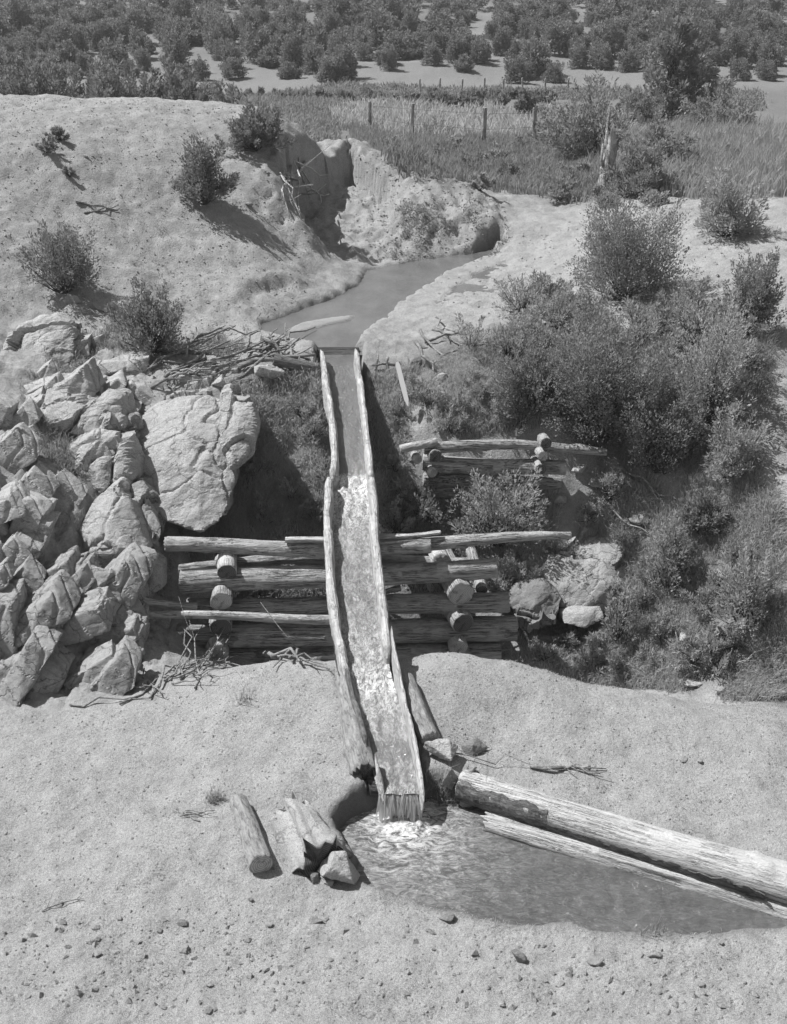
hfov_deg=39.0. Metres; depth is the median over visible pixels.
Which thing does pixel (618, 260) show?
juniper
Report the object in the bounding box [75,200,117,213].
dead branches
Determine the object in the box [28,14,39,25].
juniper
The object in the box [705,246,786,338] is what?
juniper
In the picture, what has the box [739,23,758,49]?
juniper
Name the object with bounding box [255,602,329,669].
dead branches
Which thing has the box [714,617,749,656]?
bush
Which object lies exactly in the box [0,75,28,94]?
bush
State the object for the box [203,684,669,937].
grass
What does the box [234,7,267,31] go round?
juniper
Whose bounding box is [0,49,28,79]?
juniper
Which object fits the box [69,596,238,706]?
dead branches
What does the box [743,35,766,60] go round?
juniper
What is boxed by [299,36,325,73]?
juniper
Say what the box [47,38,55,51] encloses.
juniper
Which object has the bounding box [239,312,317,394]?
driftwood
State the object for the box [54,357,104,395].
rock
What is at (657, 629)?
bush
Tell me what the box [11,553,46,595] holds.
rock
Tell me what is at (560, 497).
rock
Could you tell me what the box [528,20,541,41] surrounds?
juniper
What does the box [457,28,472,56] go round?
juniper
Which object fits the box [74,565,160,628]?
rock outcrop
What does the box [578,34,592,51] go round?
juniper
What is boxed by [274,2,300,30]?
juniper
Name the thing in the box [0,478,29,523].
rock
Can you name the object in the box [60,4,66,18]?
juniper
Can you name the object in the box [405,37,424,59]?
juniper
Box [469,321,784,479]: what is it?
grass
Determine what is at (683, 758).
stone
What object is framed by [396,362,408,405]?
stake
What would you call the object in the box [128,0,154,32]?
juniper
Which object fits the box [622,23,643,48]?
juniper
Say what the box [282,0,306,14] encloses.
juniper
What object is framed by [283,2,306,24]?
juniper
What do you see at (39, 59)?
juniper
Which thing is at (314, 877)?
stone
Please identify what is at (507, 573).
bush
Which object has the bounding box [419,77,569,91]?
fence
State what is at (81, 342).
rock
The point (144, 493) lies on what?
boulder
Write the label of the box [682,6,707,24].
juniper
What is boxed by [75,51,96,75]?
juniper
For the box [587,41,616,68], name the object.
juniper
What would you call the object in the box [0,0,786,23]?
distant junipers
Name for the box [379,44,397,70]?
juniper
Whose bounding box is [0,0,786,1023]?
ground
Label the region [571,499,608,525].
bush
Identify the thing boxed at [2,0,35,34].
juniper
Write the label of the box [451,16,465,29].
juniper
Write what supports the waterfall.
on the pool water at (455, 857)
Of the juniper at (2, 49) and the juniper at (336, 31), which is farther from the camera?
the juniper at (336, 31)
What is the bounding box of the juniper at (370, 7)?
[369,0,401,17]
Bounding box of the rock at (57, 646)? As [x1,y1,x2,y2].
[55,641,64,652]
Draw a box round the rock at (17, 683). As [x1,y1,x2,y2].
[0,625,63,706]
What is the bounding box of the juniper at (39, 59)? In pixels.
[32,51,67,77]
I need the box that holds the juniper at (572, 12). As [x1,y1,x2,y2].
[563,5,576,23]
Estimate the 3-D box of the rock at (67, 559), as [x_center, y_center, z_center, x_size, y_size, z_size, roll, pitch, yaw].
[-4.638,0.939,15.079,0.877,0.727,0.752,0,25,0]
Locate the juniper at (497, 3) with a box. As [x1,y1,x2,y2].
[493,0,517,23]
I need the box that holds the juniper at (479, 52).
[469,35,489,63]
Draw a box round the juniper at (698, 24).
[686,8,705,52]
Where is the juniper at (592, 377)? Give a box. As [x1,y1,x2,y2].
[535,273,684,449]
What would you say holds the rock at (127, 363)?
on the ground at (346, 264)
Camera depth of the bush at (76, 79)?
50.31 m
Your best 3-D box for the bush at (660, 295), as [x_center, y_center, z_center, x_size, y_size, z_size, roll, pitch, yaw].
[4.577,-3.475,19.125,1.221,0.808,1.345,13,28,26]
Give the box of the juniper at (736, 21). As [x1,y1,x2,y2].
[721,5,751,30]
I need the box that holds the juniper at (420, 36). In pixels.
[411,25,430,45]
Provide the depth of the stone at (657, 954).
10.11 m
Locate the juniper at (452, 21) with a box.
[423,7,454,34]
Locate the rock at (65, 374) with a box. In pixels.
[24,373,69,385]
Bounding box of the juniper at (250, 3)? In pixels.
[244,0,270,15]
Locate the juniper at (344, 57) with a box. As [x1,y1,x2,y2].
[327,35,357,79]
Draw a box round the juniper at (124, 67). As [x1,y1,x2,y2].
[119,58,140,76]
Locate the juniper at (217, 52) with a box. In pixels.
[211,34,224,60]
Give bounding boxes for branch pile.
[147,325,314,397]
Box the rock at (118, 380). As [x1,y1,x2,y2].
[104,370,127,391]
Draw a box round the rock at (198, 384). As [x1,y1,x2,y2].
[184,375,209,388]
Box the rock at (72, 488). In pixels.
[55,468,88,506]
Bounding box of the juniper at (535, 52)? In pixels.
[519,31,552,75]
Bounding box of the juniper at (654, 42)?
[648,31,667,56]
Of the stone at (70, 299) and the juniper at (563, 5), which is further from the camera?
the juniper at (563, 5)
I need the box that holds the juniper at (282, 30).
[273,18,296,40]
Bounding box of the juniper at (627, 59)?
[615,46,637,72]
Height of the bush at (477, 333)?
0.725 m
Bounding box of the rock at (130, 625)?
[113,613,144,654]
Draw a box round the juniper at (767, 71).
[756,58,778,80]
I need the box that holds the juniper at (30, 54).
[25,47,42,65]
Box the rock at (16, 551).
[2,530,30,567]
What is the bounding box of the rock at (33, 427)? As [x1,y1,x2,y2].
[28,423,46,446]
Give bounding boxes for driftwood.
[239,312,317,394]
[370,354,400,383]
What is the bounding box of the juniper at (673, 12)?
[657,1,681,28]
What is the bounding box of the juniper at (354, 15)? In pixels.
[340,1,373,27]
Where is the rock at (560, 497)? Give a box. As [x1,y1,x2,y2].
[553,493,566,502]
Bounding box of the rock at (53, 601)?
[14,569,83,647]
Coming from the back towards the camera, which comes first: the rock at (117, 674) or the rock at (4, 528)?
the rock at (4, 528)
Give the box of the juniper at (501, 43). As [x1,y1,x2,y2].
[491,21,512,55]
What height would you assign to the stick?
0.069 m
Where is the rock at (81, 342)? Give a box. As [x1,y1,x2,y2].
[74,333,92,356]
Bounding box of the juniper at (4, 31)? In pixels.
[0,16,15,41]
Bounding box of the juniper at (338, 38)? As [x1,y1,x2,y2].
[326,25,352,62]
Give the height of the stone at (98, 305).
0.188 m
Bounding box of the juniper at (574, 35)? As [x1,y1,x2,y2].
[557,18,577,39]
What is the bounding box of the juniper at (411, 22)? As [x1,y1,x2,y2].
[400,5,422,35]
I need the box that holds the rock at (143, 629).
[85,612,149,644]
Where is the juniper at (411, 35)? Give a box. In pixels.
[403,30,415,43]
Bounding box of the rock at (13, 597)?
[0,578,27,655]
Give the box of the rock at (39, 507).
[9,491,56,534]
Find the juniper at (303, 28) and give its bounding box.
[297,20,310,44]
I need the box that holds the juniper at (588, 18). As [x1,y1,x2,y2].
[584,8,596,26]
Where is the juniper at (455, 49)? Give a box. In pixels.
[443,31,466,62]
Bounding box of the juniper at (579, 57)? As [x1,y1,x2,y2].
[566,41,590,68]
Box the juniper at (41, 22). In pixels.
[30,13,54,33]
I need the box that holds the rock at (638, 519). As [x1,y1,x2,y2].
[629,513,650,524]
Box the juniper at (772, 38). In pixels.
[746,26,784,55]
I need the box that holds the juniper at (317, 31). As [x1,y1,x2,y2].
[303,12,328,52]
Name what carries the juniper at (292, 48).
on the ground at (346, 264)
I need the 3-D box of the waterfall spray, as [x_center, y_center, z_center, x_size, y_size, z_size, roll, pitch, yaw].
[0.120,3.127,12.165,0.685,0.329,0.602,0,25,0]
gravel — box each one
[0,97,331,337]
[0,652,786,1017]
[0,914,786,1018]
[78,338,747,687]
[347,153,506,261]
[437,204,751,323]
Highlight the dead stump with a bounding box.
[597,107,619,193]
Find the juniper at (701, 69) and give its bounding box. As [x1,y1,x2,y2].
[687,48,707,80]
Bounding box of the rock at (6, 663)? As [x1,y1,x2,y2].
[0,645,23,682]
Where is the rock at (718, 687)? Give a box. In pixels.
[714,681,728,694]
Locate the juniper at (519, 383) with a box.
[487,320,568,416]
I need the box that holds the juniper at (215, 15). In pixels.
[201,8,236,45]
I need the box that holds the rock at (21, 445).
[0,422,43,473]
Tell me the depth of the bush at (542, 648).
16.14 m
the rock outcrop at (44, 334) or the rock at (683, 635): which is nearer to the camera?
the rock at (683, 635)
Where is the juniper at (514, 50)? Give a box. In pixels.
[503,36,528,62]
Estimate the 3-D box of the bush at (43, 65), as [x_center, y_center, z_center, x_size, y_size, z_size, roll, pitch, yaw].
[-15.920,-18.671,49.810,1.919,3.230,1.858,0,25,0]
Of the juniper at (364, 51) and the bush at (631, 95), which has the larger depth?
the juniper at (364, 51)
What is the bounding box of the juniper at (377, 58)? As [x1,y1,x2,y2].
[369,42,398,64]
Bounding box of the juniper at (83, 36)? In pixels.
[62,16,89,53]
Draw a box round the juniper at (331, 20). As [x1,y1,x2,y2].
[322,6,344,34]
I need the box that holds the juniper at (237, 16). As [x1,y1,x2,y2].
[233,12,241,24]
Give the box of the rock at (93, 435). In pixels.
[65,424,115,461]
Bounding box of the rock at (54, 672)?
[29,643,74,693]
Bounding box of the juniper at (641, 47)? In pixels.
[620,41,650,69]
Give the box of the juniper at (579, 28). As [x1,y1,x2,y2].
[572,20,584,39]
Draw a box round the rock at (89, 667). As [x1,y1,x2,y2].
[64,639,115,692]
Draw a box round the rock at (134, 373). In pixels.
[124,370,143,375]
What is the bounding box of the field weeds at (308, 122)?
[209,89,351,141]
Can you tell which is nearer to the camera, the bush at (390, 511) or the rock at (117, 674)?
the rock at (117, 674)
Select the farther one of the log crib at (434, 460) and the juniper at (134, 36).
the juniper at (134, 36)
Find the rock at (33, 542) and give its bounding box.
[18,527,48,559]
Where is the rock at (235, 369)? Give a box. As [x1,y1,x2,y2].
[227,366,238,373]
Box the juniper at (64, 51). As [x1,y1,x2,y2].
[49,38,79,63]
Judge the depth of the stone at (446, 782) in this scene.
12.15 m
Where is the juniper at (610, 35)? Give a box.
[588,15,621,56]
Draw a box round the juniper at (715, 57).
[706,45,723,65]
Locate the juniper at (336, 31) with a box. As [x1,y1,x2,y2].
[327,25,354,46]
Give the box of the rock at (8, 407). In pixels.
[0,391,18,429]
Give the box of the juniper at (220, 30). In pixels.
[203,17,234,53]
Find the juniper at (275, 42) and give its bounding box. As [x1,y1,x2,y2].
[267,33,283,54]
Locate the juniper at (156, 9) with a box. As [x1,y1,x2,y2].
[146,4,168,24]
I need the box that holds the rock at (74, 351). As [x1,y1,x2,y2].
[59,347,79,360]
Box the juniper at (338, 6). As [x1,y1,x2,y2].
[320,0,350,24]
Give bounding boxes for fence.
[367,101,536,141]
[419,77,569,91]
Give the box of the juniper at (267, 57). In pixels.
[255,45,280,67]
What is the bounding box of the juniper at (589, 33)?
[584,23,606,41]
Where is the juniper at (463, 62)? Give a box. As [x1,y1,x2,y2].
[452,52,475,72]
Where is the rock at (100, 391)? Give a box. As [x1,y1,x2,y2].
[95,380,105,395]
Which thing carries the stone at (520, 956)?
on the ground at (346, 264)
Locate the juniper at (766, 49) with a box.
[752,34,781,75]
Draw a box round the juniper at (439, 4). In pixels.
[428,0,452,16]
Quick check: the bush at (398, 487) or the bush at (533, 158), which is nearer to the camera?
the bush at (398, 487)
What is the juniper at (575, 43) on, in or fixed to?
on the ground at (346, 264)
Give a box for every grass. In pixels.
[0,96,329,336]
[19,321,252,599]
[176,357,330,622]
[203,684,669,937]
[345,118,628,205]
[367,342,565,592]
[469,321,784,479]
[510,466,786,703]
[573,110,786,199]
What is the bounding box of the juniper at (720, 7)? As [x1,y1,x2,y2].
[713,4,722,25]
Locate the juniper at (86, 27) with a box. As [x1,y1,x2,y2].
[80,21,95,43]
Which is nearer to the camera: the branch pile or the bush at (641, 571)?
the bush at (641, 571)
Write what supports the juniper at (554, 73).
on the ground at (346, 264)
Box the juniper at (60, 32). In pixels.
[47,14,81,51]
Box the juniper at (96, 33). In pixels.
[83,18,109,50]
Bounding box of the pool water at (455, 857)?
[339,798,786,933]
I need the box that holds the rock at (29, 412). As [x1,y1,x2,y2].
[13,397,42,426]
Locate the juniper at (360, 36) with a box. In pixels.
[352,24,373,57]
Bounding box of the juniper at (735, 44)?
[719,22,754,66]
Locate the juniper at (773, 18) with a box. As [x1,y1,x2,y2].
[768,10,783,29]
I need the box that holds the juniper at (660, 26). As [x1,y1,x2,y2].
[641,13,673,46]
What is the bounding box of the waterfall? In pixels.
[379,793,418,821]
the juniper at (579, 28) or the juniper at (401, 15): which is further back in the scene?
the juniper at (401, 15)
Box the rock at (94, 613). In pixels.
[59,586,118,645]
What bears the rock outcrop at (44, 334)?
on the ground at (346, 264)
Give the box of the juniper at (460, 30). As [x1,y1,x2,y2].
[449,24,475,42]
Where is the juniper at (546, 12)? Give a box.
[531,2,562,30]
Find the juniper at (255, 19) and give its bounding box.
[239,5,262,33]
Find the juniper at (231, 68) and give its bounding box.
[220,56,248,77]
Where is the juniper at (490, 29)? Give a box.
[483,16,497,39]
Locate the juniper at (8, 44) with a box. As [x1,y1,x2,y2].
[0,34,26,61]
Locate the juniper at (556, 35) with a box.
[537,15,574,54]
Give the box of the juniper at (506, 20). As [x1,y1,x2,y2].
[495,11,520,37]
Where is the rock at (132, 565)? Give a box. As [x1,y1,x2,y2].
[104,542,158,608]
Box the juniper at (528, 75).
[506,58,536,79]
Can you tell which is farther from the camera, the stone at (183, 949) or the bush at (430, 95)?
the bush at (430, 95)
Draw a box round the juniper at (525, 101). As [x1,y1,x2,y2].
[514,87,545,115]
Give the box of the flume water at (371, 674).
[325,355,419,794]
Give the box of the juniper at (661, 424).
[612,337,711,480]
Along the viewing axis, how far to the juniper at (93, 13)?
101.17 m
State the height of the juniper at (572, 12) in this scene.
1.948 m
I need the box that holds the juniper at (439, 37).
[421,24,450,56]
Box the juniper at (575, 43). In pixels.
[562,35,581,58]
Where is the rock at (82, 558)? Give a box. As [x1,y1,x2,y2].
[75,552,89,564]
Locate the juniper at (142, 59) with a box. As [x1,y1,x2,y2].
[134,43,152,70]
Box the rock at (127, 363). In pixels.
[97,350,152,374]
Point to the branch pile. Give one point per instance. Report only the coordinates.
(201, 365)
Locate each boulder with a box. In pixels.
[70,388,135,435]
[74,429,144,493]
[79,476,159,567]
[102,412,143,437]
[130,478,165,546]
[138,388,240,531]
[147,551,166,595]
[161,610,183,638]
[218,383,260,469]
[503,566,561,633]
[540,522,627,611]
[558,605,603,627]
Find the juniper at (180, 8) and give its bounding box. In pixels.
[168,0,192,21]
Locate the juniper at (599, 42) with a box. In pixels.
[591,36,610,60]
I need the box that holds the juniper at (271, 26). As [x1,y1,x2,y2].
[262,15,283,37]
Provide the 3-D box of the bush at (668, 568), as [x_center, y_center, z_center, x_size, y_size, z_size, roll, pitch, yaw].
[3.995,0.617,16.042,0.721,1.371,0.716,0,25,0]
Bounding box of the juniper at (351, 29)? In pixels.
[347,21,355,40]
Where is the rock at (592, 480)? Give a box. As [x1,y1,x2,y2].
[588,478,605,486]
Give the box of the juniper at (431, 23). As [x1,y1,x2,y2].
[423,7,451,38]
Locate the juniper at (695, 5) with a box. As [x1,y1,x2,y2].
[687,0,714,16]
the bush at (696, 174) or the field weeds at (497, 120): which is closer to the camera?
the bush at (696, 174)
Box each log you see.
[229,793,272,873]
[270,791,352,877]
[273,353,318,371]
[335,672,374,780]
[394,673,439,743]
[455,770,786,903]
[480,812,786,920]
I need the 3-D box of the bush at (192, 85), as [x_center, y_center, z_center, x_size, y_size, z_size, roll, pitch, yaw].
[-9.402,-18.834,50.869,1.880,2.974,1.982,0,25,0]
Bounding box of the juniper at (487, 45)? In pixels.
[469,33,491,60]
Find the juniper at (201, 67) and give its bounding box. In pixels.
[192,54,211,80]
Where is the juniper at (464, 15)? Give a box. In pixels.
[452,9,470,26]
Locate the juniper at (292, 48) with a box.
[278,24,306,68]
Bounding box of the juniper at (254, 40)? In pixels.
[241,20,270,62]
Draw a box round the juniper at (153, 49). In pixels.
[146,37,155,52]
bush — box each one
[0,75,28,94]
[2,57,39,95]
[7,205,100,294]
[20,60,48,90]
[28,49,79,96]
[34,134,58,153]
[42,124,69,141]
[62,60,86,97]
[62,165,75,176]
[71,60,102,98]
[88,57,127,97]
[102,275,186,356]
[108,58,136,93]
[114,71,160,97]
[141,67,168,97]
[156,50,191,99]
[167,131,239,204]
[177,67,206,99]
[187,77,214,101]
[206,78,246,104]
[219,99,297,152]
[239,453,275,477]
[241,85,271,96]
[250,394,263,415]
[265,86,300,97]
[275,473,311,499]
[281,390,315,416]
[290,406,328,444]
[297,493,323,522]
[299,87,333,97]
[334,88,367,101]
[360,85,382,98]
[374,453,411,471]
[378,90,401,102]
[378,494,417,533]
[383,133,405,146]
[386,402,412,423]
[389,472,453,526]
[389,474,424,500]
[395,369,425,399]
[399,90,423,103]
[414,381,449,409]
[415,140,448,154]
[420,90,437,103]
[421,115,455,133]
[425,86,449,97]
[430,91,463,105]
[434,400,469,434]
[440,389,470,414]
[445,135,463,146]
[446,453,549,551]
[452,149,484,168]
[454,311,500,351]
[457,94,484,108]
[457,364,484,385]
[458,87,478,96]
[465,379,489,400]
[467,169,496,190]
[471,342,505,368]
[475,87,501,100]
[482,396,517,422]
[483,140,512,159]
[484,310,535,360]
[485,548,541,591]
[487,91,511,106]
[491,273,553,315]
[496,158,525,177]
[503,84,520,96]
[503,301,554,344]
[506,405,535,435]
[510,132,524,145]
[513,154,543,163]
[523,287,577,330]
[526,104,589,145]
[528,636,566,667]
[529,88,557,103]
[530,269,573,300]
[533,68,636,159]
[539,168,566,182]
[545,539,573,557]
[546,176,577,200]
[550,160,570,170]
[550,283,600,318]
[551,623,593,651]
[555,291,624,345]
[559,165,596,182]
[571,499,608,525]
[572,636,610,675]
[574,159,594,173]
[580,628,624,651]
[586,467,630,504]
[589,183,619,205]
[590,294,676,354]
[599,136,689,197]
[600,571,643,644]
[602,640,655,678]
[609,512,651,546]
[618,82,673,125]
[618,107,700,164]
[625,584,655,615]
[627,640,666,668]
[629,287,699,335]
[635,547,657,586]
[639,187,669,207]
[641,326,698,363]
[642,508,691,596]
[647,607,685,642]
[651,285,768,429]
[661,290,723,347]
[662,539,695,562]
[664,619,743,669]
[672,630,708,663]
[675,485,733,540]
[676,147,700,163]
[676,275,720,310]
[677,77,759,126]
[678,579,716,615]
[691,307,738,346]
[692,163,783,237]
[692,170,704,182]
[697,647,735,677]
[702,397,771,482]
[706,565,735,595]
[708,328,771,369]
[709,538,786,636]
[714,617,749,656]
[717,142,743,155]
[721,543,769,563]
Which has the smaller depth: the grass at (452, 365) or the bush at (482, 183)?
the grass at (452, 365)
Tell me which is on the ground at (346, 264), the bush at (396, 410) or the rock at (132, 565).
the bush at (396, 410)
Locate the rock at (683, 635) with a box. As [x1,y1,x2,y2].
[679,632,699,641]
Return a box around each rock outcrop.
[3,312,86,365]
[25,382,87,432]
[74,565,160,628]
[143,583,155,606]
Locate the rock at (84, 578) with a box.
[72,551,99,593]
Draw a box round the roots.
[279,143,331,220]
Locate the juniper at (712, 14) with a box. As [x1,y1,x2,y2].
[698,4,722,34]
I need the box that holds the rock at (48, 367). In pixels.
[37,359,61,375]
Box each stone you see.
[65,294,80,303]
[91,924,99,929]
[92,299,112,310]
[177,919,187,925]
[178,944,188,953]
[211,374,225,386]
[254,364,284,378]
[309,916,322,924]
[310,871,318,883]
[318,850,359,884]
[324,879,333,886]
[407,356,422,366]
[423,738,457,761]
[435,373,448,381]
[439,911,454,922]
[442,767,457,789]
[459,802,471,807]
[461,737,487,755]
[511,949,526,962]
[557,980,564,987]
[586,956,602,965]
[647,951,661,957]
[680,756,687,761]
[697,982,704,987]
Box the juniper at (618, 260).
[563,171,703,305]
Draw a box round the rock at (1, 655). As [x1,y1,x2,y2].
[0,647,3,659]
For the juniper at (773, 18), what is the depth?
98.69 m
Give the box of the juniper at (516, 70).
[499,52,529,83]
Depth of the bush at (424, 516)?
17.30 m
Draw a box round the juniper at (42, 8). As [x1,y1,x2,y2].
[28,1,54,23]
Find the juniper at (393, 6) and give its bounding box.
[371,0,402,21]
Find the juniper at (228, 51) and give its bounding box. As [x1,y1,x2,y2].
[217,38,244,69]
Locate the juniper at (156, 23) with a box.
[151,12,168,39]
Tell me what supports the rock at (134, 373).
on the ground at (346, 264)
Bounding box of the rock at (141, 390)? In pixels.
[125,375,166,405]
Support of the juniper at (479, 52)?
on the ground at (346, 264)
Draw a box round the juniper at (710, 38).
[693,15,720,51]
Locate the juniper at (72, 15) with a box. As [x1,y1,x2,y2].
[58,6,81,24]
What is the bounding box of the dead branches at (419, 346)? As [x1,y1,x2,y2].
[413,316,476,381]
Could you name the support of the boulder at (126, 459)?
on the ground at (346, 264)
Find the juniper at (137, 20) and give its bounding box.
[116,0,149,39]
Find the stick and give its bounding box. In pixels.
[41,894,83,911]
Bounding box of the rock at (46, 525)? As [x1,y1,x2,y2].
[38,511,60,561]
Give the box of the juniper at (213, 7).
[206,4,218,14]
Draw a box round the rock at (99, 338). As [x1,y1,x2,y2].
[91,334,105,347]
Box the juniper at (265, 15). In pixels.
[253,4,269,25]
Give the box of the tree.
[625,14,741,125]
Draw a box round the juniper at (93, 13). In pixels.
[77,1,111,32]
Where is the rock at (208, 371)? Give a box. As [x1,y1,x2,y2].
[199,369,217,376]
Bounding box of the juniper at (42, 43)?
[36,34,48,53]
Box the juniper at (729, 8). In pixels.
[719,0,752,26]
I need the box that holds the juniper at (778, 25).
[771,16,786,45]
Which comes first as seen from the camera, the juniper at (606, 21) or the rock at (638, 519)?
the rock at (638, 519)
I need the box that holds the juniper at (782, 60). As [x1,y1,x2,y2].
[770,43,786,65]
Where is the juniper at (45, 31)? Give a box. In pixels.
[38,26,52,40]
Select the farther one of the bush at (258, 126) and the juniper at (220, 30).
the juniper at (220, 30)
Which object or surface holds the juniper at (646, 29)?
on the ground at (346, 264)
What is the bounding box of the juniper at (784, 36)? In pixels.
[780,27,786,54]
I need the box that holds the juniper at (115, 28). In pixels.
[104,14,131,47]
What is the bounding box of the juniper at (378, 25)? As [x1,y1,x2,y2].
[361,1,393,48]
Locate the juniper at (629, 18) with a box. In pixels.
[627,12,635,23]
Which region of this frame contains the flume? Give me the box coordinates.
[318,347,424,812]
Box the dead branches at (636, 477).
[595,466,677,536]
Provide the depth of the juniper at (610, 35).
89.98 m
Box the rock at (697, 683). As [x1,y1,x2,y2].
[679,678,701,686]
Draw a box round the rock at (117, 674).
[90,635,143,695]
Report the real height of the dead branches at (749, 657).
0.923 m
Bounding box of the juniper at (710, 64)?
[704,60,720,76]
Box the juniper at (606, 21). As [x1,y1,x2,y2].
[603,17,611,25]
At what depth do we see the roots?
26.21 m
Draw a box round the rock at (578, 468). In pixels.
[571,464,586,472]
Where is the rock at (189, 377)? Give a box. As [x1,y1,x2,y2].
[178,371,211,382]
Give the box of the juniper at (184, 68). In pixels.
[173,62,190,78]
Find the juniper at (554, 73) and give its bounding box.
[540,60,567,83]
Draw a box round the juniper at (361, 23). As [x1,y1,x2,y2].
[355,21,366,31]
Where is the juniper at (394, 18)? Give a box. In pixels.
[386,10,401,31]
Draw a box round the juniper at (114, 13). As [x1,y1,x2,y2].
[110,2,125,20]
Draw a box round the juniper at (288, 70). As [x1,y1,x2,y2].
[276,61,303,79]
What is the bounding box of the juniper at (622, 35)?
[618,26,627,49]
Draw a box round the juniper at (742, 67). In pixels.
[728,55,752,81]
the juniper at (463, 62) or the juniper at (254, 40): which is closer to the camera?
the juniper at (463, 62)
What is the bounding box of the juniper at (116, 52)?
[92,33,127,74]
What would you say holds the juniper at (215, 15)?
on the ground at (346, 264)
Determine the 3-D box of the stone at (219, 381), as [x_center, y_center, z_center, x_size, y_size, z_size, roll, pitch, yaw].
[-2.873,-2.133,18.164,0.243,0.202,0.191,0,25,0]
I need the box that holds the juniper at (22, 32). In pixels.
[13,26,28,47]
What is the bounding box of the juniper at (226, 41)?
[223,37,242,50]
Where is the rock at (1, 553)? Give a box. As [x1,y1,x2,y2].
[0,541,3,562]
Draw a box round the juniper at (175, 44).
[158,21,193,71]
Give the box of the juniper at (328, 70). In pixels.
[313,54,340,82]
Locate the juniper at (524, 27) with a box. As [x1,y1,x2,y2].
[513,14,532,38]
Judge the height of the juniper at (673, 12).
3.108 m
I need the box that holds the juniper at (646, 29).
[639,20,656,42]
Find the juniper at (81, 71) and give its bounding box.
[66,62,86,78]
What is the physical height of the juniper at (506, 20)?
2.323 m
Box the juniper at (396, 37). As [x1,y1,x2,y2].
[375,27,413,60]
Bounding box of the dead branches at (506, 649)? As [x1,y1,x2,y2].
[501,642,520,652]
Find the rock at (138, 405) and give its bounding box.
[132,400,141,412]
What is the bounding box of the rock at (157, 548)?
[152,541,169,570]
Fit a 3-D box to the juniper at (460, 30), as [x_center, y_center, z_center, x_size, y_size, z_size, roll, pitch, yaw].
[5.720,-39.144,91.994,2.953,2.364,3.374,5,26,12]
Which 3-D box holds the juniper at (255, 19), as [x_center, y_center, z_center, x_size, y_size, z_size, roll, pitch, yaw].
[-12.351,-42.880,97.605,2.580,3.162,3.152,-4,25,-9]
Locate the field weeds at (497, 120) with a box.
[328,91,698,136]
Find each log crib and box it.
[145,530,571,662]
[399,433,606,499]
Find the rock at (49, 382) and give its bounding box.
[24,372,63,395]
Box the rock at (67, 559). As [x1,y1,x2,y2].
[43,545,81,580]
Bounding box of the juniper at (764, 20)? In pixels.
[747,4,775,35]
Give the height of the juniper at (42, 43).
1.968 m
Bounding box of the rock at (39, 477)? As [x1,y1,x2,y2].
[21,460,59,497]
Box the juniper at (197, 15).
[189,0,214,29]
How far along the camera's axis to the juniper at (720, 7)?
105.18 m
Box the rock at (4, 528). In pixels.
[0,521,9,536]
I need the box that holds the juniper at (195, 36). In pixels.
[179,16,205,45]
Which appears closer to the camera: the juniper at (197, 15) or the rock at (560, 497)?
the rock at (560, 497)
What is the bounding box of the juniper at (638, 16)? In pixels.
[629,7,655,28]
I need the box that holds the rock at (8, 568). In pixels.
[0,557,16,591]
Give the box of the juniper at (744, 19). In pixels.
[739,12,755,30]
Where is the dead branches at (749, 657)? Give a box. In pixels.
[618,632,769,687]
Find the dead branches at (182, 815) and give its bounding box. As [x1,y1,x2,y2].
[172,805,217,821]
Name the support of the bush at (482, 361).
on the ground at (346, 264)
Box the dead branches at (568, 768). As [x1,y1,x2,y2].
[455,753,606,777]
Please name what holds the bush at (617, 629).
on the ground at (346, 264)
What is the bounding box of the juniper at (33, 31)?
[15,24,41,48]
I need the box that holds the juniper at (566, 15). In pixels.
[549,12,574,27]
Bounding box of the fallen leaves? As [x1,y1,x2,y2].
[347,197,510,262]
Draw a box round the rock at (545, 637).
[540,633,552,643]
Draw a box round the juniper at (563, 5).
[547,0,579,20]
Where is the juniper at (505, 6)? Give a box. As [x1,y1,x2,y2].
[491,0,516,21]
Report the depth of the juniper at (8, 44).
86.79 m
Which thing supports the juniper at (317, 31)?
on the ground at (346, 264)
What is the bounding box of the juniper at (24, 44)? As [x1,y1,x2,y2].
[17,32,36,59]
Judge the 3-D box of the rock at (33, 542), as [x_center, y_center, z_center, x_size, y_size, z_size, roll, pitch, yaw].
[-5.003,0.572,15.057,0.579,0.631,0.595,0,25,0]
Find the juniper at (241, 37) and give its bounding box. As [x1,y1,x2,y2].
[238,25,246,46]
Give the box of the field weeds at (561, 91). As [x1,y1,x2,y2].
[240,78,771,111]
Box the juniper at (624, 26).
[610,15,628,33]
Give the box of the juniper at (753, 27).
[742,20,760,34]
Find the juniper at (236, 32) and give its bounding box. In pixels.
[217,12,240,39]
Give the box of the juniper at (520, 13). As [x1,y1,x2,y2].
[514,6,529,22]
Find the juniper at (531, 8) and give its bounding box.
[516,0,540,22]
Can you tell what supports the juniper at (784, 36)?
on the ground at (346, 264)
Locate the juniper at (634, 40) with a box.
[623,31,641,51]
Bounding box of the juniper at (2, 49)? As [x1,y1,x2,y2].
[0,45,6,74]
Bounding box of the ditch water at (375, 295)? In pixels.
[261,247,507,354]
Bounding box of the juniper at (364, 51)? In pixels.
[355,41,374,60]
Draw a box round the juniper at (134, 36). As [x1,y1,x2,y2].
[126,24,151,57]
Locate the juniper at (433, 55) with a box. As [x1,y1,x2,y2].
[420,41,443,65]
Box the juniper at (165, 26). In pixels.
[156,13,187,45]
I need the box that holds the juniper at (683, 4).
[669,0,691,15]
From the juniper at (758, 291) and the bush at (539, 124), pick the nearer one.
the juniper at (758, 291)
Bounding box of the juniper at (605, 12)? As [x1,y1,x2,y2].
[592,2,622,25]
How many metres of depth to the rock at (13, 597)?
13.90 m
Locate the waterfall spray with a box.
[375,790,431,823]
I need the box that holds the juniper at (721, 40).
[718,26,741,47]
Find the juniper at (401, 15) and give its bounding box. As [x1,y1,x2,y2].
[398,10,408,26]

